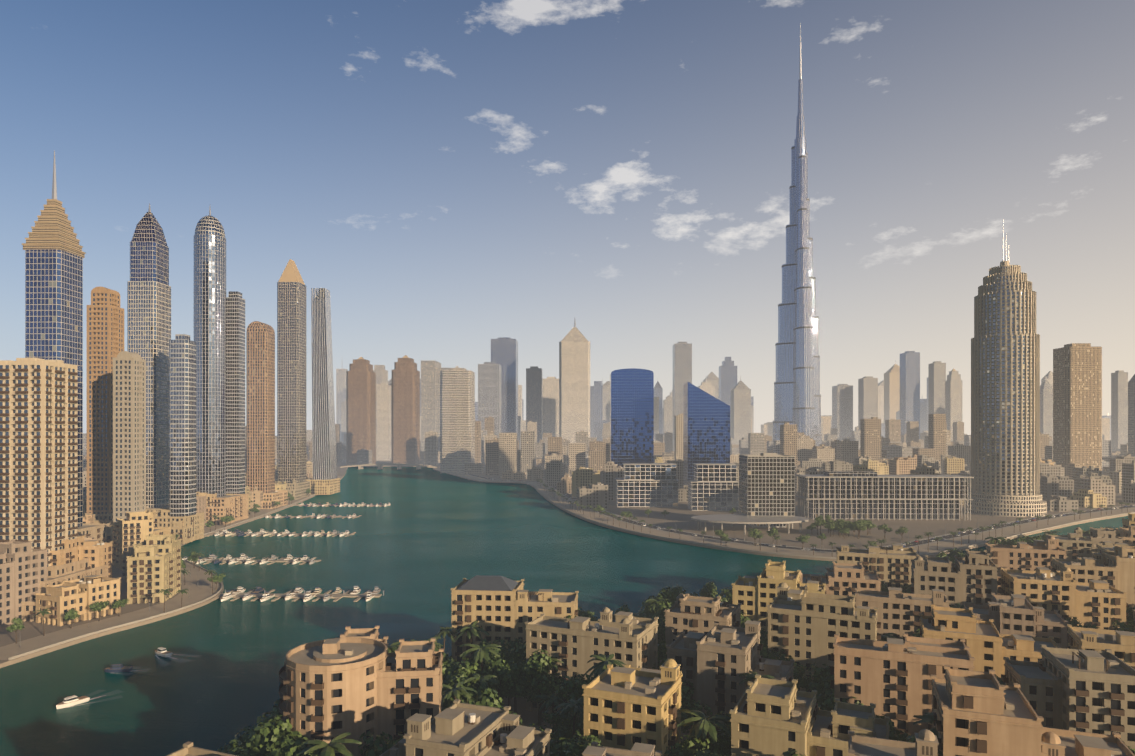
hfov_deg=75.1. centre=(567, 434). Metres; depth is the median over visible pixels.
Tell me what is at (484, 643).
tree
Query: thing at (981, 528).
palm
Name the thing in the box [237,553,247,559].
boat
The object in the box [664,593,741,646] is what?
apartment building
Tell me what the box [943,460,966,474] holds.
city block
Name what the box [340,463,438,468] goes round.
bridge
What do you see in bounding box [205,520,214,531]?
palm
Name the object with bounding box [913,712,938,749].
tree
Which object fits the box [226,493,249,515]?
podium
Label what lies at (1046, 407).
tower
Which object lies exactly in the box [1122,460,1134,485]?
city block
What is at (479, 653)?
tree
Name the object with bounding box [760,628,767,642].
tree
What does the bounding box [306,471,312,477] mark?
promenade block
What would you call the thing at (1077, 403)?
tower
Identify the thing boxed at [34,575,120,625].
promenade block
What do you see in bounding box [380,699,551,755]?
apartment building
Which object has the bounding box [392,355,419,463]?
tower
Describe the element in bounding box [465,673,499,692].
tree
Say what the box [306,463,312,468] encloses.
promenade block
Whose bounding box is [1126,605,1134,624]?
tree
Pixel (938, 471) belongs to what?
city block
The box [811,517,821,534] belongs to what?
tree
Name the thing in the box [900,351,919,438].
tower
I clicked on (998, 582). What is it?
old town house
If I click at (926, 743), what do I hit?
apartment building
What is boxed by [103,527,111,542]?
promenade block
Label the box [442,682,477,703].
tree
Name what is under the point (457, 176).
sky
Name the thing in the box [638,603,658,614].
tree
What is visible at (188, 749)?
old town house
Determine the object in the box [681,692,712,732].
tree
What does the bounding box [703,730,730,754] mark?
tree
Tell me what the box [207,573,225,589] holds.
palm
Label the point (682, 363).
tower
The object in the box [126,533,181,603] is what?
promenade block
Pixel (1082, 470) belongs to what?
city block
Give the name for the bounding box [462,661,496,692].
tree
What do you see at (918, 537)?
palm
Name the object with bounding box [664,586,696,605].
tree
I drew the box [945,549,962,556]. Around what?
tree
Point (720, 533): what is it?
tree
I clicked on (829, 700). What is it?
tree
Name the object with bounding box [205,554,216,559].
boat
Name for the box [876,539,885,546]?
palm
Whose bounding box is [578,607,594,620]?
tree
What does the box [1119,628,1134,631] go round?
tree
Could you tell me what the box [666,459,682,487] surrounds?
city block
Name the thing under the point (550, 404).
tower
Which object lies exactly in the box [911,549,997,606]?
apartment building
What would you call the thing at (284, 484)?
promenade block
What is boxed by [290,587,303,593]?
boat
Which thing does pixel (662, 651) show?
tree
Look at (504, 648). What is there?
tree
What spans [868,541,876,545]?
tree
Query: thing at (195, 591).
promenade walk
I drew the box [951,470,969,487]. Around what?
city block
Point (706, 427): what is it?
tower
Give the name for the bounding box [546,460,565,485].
city block
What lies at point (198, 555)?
palm
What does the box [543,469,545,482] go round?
city block
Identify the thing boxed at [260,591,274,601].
boat
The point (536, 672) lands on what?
tree
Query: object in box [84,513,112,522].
podium
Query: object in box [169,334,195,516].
tower
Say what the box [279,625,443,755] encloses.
old town round house
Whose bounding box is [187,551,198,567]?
palm
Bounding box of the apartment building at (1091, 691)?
[1001,644,1134,754]
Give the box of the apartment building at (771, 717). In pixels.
[730,674,889,755]
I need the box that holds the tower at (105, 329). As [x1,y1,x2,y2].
[87,287,123,513]
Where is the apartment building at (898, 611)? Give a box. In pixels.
[855,587,949,640]
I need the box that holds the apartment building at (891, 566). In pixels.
[836,544,919,590]
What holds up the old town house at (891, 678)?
on the ground
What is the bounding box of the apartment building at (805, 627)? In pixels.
[767,582,880,691]
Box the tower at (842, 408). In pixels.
[832,384,852,439]
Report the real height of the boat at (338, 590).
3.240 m
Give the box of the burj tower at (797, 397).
[772,23,821,445]
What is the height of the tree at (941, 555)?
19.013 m
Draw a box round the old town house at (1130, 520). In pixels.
[1122,513,1134,527]
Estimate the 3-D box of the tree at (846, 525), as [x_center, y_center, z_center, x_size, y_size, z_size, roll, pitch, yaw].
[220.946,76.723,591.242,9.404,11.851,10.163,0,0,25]
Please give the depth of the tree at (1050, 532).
486.34 m
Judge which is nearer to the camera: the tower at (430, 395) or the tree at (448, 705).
the tree at (448, 705)
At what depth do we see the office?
646.87 m
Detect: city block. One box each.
[83,459,86,467]
[83,471,86,486]
[83,487,86,497]
[502,470,524,479]
[527,466,542,480]
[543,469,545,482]
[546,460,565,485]
[557,474,571,493]
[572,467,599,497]
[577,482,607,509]
[593,470,604,483]
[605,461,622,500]
[655,457,663,462]
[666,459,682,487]
[678,485,687,501]
[730,454,739,462]
[795,466,819,494]
[798,459,824,469]
[805,467,824,474]
[822,460,852,470]
[853,464,873,471]
[854,457,871,464]
[862,459,888,474]
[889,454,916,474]
[910,463,940,474]
[917,454,938,469]
[927,466,940,473]
[941,454,956,474]
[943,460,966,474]
[944,457,963,474]
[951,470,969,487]
[1040,462,1060,476]
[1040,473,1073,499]
[1044,495,1077,511]
[1045,461,1063,475]
[1064,462,1081,478]
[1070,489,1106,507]
[1073,466,1101,491]
[1075,472,1111,491]
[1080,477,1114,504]
[1109,454,1134,470]
[1109,470,1121,492]
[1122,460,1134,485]
[1122,479,1134,502]
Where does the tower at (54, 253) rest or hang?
on the ground
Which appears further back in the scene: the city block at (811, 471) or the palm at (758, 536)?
the city block at (811, 471)
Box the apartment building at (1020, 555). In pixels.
[985,536,1066,571]
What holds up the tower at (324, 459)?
on the ground
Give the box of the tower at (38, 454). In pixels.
[0,356,77,566]
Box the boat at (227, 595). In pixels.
[220,591,236,601]
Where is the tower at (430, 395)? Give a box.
[421,361,448,450]
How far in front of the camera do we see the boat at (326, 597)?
373.00 m
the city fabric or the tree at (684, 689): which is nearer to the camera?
the tree at (684, 689)
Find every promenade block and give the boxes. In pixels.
[0,540,47,626]
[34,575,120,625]
[50,535,112,577]
[77,530,85,540]
[83,499,86,516]
[83,514,94,522]
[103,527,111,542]
[112,510,153,570]
[122,545,132,582]
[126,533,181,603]
[196,492,216,506]
[196,494,206,525]
[245,486,249,495]
[250,487,262,508]
[275,481,286,489]
[275,484,282,489]
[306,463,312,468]
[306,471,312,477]
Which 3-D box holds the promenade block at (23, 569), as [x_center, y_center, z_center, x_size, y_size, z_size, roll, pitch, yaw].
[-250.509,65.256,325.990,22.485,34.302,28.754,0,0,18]
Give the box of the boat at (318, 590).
[311,587,321,593]
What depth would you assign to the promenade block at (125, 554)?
411.13 m
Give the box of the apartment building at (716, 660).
[666,620,794,735]
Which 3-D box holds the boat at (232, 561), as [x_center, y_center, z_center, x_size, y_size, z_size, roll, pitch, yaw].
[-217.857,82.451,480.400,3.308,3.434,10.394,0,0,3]
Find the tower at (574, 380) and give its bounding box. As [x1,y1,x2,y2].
[559,319,589,442]
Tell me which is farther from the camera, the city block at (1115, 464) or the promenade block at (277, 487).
the city block at (1115, 464)
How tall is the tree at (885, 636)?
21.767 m
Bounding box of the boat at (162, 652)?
[155,647,171,657]
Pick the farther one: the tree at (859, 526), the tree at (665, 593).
the tree at (859, 526)
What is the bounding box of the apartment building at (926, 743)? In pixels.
[848,729,938,755]
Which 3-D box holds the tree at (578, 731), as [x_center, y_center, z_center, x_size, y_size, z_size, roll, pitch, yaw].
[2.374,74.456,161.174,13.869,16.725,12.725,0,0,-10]
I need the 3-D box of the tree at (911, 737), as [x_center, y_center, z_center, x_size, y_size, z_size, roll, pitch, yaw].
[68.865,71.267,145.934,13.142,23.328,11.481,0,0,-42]
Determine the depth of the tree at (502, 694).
215.03 m
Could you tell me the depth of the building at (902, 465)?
1080.32 m
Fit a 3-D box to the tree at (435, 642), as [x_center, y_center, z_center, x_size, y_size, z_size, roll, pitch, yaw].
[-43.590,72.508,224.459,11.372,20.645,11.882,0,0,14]
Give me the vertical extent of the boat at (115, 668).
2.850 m
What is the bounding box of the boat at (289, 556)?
[284,554,292,559]
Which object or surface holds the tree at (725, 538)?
on the waterfront promenade at (974, 539)
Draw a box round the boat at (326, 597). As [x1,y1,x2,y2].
[323,594,332,600]
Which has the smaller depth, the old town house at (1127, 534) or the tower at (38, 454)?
the tower at (38, 454)
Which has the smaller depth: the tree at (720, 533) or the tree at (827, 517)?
the tree at (720, 533)
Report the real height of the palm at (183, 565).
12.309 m
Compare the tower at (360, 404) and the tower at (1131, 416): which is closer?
the tower at (1131, 416)
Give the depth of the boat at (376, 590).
388.63 m
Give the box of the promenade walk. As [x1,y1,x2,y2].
[0,476,339,657]
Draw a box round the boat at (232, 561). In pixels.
[228,558,238,563]
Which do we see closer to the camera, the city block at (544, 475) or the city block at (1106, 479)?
the city block at (1106, 479)
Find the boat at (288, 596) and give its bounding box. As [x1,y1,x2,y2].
[284,594,294,599]
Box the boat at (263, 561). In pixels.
[259,558,268,563]
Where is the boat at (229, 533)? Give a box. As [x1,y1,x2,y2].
[225,531,235,536]
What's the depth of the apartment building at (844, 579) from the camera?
292.82 m
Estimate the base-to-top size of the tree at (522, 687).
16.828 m
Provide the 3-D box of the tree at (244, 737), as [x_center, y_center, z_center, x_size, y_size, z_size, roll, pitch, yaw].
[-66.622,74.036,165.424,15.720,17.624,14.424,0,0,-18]
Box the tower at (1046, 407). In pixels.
[1040,376,1052,441]
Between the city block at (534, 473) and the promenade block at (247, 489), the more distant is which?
the city block at (534, 473)
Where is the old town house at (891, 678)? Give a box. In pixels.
[830,633,974,741]
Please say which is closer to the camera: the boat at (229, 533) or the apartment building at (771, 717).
the apartment building at (771, 717)
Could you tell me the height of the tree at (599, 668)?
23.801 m
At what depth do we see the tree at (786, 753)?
147.52 m
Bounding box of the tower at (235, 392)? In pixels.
[226,291,244,493]
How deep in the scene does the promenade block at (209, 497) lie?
677.41 m
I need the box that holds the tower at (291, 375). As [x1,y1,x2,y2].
[277,259,305,482]
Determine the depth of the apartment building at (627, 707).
163.18 m
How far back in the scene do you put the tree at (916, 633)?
241.16 m
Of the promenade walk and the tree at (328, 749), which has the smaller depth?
the tree at (328, 749)
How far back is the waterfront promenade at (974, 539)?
622.35 m
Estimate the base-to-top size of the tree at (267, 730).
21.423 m
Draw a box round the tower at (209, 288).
[193,208,225,496]
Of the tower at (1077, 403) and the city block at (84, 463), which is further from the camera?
the tower at (1077, 403)
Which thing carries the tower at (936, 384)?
on the ground
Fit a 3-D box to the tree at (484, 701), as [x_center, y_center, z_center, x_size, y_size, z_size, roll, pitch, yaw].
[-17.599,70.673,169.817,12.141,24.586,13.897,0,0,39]
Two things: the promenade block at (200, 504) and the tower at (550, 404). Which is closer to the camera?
the promenade block at (200, 504)
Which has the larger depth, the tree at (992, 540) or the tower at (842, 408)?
the tower at (842, 408)
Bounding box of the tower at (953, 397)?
[945,369,961,441]
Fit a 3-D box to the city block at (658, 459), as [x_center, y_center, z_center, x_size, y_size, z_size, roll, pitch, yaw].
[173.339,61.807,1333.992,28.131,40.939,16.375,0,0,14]
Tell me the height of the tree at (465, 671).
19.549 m
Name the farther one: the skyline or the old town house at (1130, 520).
the skyline
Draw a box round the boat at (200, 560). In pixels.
[196,558,205,563]
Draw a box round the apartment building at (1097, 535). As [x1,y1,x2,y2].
[1083,527,1134,545]
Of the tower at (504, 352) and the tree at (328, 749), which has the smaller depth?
the tree at (328, 749)
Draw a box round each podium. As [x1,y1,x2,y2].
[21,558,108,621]
[77,523,110,542]
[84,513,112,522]
[110,525,170,534]
[146,506,168,514]
[152,509,204,543]
[206,493,248,524]
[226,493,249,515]
[262,490,287,508]
[276,479,309,499]
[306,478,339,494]
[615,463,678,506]
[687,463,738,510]
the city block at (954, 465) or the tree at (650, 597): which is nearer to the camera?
the tree at (650, 597)
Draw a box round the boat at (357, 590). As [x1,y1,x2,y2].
[350,586,360,593]
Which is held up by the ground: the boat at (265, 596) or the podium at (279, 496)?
the podium at (279, 496)
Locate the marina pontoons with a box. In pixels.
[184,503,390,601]
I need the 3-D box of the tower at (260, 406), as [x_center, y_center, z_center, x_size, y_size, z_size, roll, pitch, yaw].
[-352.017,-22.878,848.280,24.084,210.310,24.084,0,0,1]
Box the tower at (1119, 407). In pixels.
[1111,370,1127,447]
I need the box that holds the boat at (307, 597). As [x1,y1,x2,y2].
[302,591,315,601]
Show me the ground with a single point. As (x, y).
(680, 515)
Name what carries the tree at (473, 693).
on the ground
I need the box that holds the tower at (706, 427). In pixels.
[683,382,729,487]
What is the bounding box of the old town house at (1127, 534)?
[1100,525,1134,543]
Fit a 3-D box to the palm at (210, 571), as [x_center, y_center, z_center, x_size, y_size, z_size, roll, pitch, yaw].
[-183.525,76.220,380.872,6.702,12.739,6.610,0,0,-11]
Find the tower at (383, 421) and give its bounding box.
[377,383,390,459]
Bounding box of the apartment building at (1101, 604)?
[998,567,1127,629]
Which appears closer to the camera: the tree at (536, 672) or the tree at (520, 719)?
the tree at (520, 719)
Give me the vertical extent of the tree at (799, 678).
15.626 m
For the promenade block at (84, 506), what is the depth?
580.41 m
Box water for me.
[0,467,1127,755]
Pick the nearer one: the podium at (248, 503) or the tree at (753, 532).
the tree at (753, 532)
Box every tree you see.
[217,739,243,752]
[226,747,250,755]
[228,712,308,755]
[235,724,275,752]
[245,712,275,755]
[260,728,318,755]
[264,698,280,720]
[296,732,361,755]
[358,731,405,755]
[387,642,399,652]
[413,637,442,650]
[434,627,458,651]
[442,652,456,663]
[442,657,495,691]
[442,662,455,682]
[442,674,453,686]
[442,676,483,704]
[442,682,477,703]
[442,702,453,710]
[446,659,462,666]
[453,621,489,654]
[460,644,500,673]
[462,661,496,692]
[464,683,491,702]
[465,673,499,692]
[467,688,509,713]
[471,663,500,677]
[472,646,517,701]
[477,639,491,648]
[482,656,516,696]
[486,638,521,658]
[495,705,521,724]
[497,688,517,710]
[502,638,525,664]
[507,660,531,712]
[511,641,525,676]
[522,648,562,725]
[529,723,560,750]
[531,657,562,711]
[541,709,583,741]
[550,738,581,755]
[553,673,597,729]
[553,697,583,738]
[562,728,604,753]
[573,735,601,753]
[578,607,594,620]
[578,744,588,755]
[581,610,598,621]
[583,654,625,679]
[595,505,604,512]
[615,604,629,613]
[632,612,651,617]
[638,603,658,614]
[641,597,670,610]
[642,595,657,609]
[649,599,670,623]
[655,586,674,604]
[658,617,664,662]
[658,641,666,669]
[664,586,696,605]
[664,741,695,755]
[675,735,720,755]
[677,709,730,748]
[681,680,694,708]
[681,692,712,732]
[689,748,720,755]
[690,742,730,755]
[699,581,722,601]
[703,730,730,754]
[714,529,728,537]
[716,711,730,736]
[718,587,732,603]
[720,536,730,542]
[738,671,774,684]
[741,611,753,626]
[747,528,761,545]
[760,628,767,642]
[760,638,771,658]
[760,645,806,678]
[766,527,778,542]
[783,749,805,755]
[793,671,811,689]
[796,534,809,548]
[802,666,833,695]
[806,524,816,534]
[808,663,833,696]
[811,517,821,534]
[815,516,824,533]
[816,695,828,709]
[817,533,826,539]
[819,685,863,710]
[823,521,837,536]
[824,515,834,532]
[835,522,843,536]
[839,528,848,538]
[841,523,849,536]
[851,523,866,538]
[852,520,866,537]
[861,519,875,534]
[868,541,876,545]
[875,714,902,740]
[877,523,892,538]
[877,633,898,640]
[880,581,886,591]
[894,730,914,742]
[895,526,907,535]
[901,584,911,591]
[903,629,919,641]
[907,735,942,755]
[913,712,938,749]
[914,715,931,740]
[936,552,946,557]
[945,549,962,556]
[947,548,962,556]
[950,603,963,607]
[984,537,1006,544]
[1000,537,1014,544]
[1012,535,1041,544]
[1041,530,1059,534]
[1065,616,1080,626]
[1078,621,1099,628]
[1112,618,1134,630]
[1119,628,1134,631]
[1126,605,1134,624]
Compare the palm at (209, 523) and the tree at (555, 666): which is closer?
the tree at (555, 666)
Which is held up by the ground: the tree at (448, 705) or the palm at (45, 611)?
the tree at (448, 705)
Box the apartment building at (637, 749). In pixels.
[582,742,661,755]
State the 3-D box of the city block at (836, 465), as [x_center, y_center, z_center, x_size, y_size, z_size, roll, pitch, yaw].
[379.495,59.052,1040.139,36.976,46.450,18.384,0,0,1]
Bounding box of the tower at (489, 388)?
[478,362,500,437]
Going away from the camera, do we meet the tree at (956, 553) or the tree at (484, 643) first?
the tree at (484, 643)
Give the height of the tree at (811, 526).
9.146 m
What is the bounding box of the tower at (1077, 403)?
[1053,343,1101,470]
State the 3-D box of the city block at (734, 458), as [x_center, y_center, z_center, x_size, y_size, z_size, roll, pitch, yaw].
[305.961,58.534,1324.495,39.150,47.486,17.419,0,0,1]
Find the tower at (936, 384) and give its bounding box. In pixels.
[928,361,945,413]
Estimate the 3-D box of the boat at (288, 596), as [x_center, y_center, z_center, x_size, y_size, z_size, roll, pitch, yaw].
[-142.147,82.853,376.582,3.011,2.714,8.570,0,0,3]
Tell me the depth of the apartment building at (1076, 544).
396.37 m
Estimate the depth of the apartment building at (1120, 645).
201.19 m
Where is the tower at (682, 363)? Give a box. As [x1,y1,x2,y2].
[673,342,691,450]
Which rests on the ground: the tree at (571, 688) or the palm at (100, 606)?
the tree at (571, 688)
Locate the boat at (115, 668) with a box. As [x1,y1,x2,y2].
[104,664,133,672]
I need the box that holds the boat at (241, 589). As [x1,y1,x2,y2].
[233,586,245,592]
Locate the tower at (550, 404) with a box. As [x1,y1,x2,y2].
[542,377,558,438]
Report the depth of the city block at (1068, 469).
1220.16 m
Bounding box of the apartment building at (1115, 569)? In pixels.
[1051,544,1134,613]
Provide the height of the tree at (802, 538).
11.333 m
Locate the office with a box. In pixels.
[691,453,808,533]
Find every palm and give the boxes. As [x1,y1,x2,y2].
[6,617,24,643]
[34,608,51,635]
[63,609,78,627]
[89,601,108,620]
[110,598,128,615]
[158,588,171,612]
[176,589,188,606]
[181,559,185,568]
[181,569,189,584]
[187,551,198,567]
[193,552,203,570]
[204,570,218,593]
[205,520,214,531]
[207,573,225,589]
[219,516,231,526]
[250,507,258,512]
[755,534,763,550]
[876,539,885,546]
[915,535,922,553]
[924,532,932,551]
[949,531,957,546]
[979,526,986,539]
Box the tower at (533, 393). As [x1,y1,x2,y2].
[526,366,541,442]
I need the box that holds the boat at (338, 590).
[333,587,341,593]
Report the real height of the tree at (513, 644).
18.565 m
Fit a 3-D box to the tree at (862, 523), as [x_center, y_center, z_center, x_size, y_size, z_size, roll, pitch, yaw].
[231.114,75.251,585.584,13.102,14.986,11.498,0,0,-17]
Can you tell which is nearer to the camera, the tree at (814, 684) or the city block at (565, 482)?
the tree at (814, 684)
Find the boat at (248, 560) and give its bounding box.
[244,557,254,563]
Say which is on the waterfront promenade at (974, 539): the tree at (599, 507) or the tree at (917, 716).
the tree at (599, 507)
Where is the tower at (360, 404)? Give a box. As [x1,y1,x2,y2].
[346,357,375,463]
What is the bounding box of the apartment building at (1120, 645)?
[1067,624,1134,668]
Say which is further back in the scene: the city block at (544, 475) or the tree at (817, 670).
the city block at (544, 475)
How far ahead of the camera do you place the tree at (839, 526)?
588.29 m
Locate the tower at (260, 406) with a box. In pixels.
[246,321,274,492]
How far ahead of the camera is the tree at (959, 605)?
269.11 m
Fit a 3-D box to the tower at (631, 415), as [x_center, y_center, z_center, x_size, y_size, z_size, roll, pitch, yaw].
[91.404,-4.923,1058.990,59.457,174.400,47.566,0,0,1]
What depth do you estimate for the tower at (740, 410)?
3378.54 m
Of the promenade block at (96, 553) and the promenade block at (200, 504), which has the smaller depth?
the promenade block at (96, 553)
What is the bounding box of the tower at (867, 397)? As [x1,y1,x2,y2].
[858,376,877,429]
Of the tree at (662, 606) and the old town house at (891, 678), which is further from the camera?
the tree at (662, 606)
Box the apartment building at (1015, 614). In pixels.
[963,593,1068,647]
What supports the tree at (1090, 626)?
on the ground
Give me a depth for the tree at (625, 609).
290.74 m
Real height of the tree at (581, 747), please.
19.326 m
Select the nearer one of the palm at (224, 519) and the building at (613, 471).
the palm at (224, 519)
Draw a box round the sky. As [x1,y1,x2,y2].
[0,0,1134,434]
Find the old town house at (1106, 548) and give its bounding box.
[1097,543,1127,552]
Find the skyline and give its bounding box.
[336,357,1110,448]
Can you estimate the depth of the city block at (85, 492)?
761.56 m
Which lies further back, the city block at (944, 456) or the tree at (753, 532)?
the city block at (944, 456)
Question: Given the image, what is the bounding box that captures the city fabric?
[83,413,1127,477]
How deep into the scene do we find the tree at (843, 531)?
580.49 m
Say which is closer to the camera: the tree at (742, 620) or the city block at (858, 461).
the tree at (742, 620)
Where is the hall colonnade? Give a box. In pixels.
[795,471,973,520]
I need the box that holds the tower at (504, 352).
[491,337,517,432]
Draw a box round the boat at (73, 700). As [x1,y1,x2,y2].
[56,695,89,708]
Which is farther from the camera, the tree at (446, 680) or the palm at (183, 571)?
the palm at (183, 571)
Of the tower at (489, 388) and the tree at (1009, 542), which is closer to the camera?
the tree at (1009, 542)
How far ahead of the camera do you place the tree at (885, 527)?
581.22 m
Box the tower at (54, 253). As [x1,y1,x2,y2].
[22,151,85,526]
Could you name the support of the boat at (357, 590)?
on the water
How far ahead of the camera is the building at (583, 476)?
958.06 m
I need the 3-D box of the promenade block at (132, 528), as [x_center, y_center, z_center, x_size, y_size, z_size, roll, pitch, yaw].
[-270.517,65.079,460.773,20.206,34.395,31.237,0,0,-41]
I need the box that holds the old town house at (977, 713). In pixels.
[930,665,1134,755]
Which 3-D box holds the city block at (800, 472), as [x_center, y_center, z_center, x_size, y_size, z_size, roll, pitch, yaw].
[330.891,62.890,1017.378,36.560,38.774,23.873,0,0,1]
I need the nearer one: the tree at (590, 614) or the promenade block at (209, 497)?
the tree at (590, 614)
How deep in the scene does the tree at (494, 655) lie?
223.80 m
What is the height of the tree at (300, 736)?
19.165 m
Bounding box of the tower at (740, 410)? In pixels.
[731,376,750,443]
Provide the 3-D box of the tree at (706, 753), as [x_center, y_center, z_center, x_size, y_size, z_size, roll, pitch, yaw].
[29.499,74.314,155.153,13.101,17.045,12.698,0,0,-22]
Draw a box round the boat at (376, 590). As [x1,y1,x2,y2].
[371,586,380,593]
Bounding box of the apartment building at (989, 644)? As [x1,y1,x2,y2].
[919,604,1059,677]
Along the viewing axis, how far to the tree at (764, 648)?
227.04 m
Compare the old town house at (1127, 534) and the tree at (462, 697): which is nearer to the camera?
the tree at (462, 697)
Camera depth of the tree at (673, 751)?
161.75 m
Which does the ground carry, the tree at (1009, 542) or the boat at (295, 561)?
the tree at (1009, 542)
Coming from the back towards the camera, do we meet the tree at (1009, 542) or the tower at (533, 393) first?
the tower at (533, 393)
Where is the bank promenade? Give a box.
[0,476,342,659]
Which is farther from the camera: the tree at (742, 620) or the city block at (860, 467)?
the city block at (860, 467)
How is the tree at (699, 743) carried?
on the ground
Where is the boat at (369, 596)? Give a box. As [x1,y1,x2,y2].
[365,592,374,600]
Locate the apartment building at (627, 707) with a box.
[582,658,682,755]
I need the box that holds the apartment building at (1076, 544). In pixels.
[1045,527,1113,558]
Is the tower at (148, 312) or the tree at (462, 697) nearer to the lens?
the tree at (462, 697)
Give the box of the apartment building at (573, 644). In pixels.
[525,607,658,718]
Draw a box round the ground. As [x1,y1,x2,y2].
[0,435,1134,746]
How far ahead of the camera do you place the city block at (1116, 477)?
1030.59 m
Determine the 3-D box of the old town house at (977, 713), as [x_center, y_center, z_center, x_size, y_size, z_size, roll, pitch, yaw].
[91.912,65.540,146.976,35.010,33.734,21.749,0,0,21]
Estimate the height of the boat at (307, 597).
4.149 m
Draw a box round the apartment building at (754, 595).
[732,560,825,635]
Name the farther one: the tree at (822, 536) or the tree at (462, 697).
the tree at (822, 536)
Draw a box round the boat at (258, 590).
[251,587,264,593]
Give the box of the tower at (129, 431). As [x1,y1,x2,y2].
[113,351,145,521]
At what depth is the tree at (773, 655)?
221.47 m
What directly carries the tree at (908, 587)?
on the ground
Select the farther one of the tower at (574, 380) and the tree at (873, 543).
the tower at (574, 380)
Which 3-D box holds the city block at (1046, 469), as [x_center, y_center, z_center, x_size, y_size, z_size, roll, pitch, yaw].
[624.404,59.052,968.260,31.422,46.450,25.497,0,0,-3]
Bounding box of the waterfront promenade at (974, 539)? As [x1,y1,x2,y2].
[454,474,1134,558]
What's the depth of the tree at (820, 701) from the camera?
195.18 m
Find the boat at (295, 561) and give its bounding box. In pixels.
[292,558,300,564]
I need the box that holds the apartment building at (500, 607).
[451,575,578,663]
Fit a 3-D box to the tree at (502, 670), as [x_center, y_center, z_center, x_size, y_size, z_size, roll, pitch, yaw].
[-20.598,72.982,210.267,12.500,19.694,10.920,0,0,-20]
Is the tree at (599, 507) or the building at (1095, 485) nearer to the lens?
the tree at (599, 507)
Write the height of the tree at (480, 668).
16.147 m
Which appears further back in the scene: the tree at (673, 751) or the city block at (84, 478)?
the city block at (84, 478)
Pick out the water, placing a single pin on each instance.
(422, 545)
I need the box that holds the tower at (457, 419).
[440,368,474,472]
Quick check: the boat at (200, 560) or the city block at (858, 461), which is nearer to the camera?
the boat at (200, 560)
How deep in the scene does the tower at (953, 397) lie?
2959.60 m
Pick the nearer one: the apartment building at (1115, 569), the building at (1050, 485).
the apartment building at (1115, 569)
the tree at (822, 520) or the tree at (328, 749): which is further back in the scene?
the tree at (822, 520)
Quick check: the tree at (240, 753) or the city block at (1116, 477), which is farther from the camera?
the city block at (1116, 477)
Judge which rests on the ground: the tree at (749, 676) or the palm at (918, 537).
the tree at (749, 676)
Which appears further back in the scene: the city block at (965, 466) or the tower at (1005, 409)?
the city block at (965, 466)
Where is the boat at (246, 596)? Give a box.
[242,594,252,600]
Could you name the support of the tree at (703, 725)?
on the ground
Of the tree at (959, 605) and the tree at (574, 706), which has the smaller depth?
the tree at (574, 706)
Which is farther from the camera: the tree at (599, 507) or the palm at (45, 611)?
the tree at (599, 507)
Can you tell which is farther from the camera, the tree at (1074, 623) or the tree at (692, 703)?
the tree at (1074, 623)
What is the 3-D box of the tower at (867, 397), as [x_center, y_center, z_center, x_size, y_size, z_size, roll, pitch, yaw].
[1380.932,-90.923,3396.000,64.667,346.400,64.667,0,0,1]
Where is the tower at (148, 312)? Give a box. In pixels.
[127,203,170,507]
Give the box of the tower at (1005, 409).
[965,240,1046,516]
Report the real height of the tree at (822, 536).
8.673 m
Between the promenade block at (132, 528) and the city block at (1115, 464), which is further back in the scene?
the city block at (1115, 464)
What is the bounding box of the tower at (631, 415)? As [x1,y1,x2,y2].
[610,368,653,466]
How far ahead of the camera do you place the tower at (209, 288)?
695.93 m
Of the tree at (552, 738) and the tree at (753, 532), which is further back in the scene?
the tree at (753, 532)
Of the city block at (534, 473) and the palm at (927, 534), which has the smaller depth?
the palm at (927, 534)
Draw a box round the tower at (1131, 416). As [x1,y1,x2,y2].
[1128,374,1134,456]
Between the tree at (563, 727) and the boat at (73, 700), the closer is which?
the tree at (563, 727)
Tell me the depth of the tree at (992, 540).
428.27 m
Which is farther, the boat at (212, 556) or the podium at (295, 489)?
the podium at (295, 489)
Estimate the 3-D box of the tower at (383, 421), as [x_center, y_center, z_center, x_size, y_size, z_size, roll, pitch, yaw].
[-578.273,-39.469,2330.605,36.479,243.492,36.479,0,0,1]
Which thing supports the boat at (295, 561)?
on the water
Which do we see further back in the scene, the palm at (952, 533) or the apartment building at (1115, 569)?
the palm at (952, 533)
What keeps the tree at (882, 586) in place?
on the ground
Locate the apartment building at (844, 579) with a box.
[800,561,880,606]
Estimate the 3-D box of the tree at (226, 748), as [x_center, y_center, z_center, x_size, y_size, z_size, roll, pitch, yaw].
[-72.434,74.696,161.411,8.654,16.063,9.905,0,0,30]
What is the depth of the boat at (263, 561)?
479.32 m
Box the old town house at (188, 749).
[167,741,236,755]
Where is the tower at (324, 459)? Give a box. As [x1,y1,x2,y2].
[311,288,336,479]

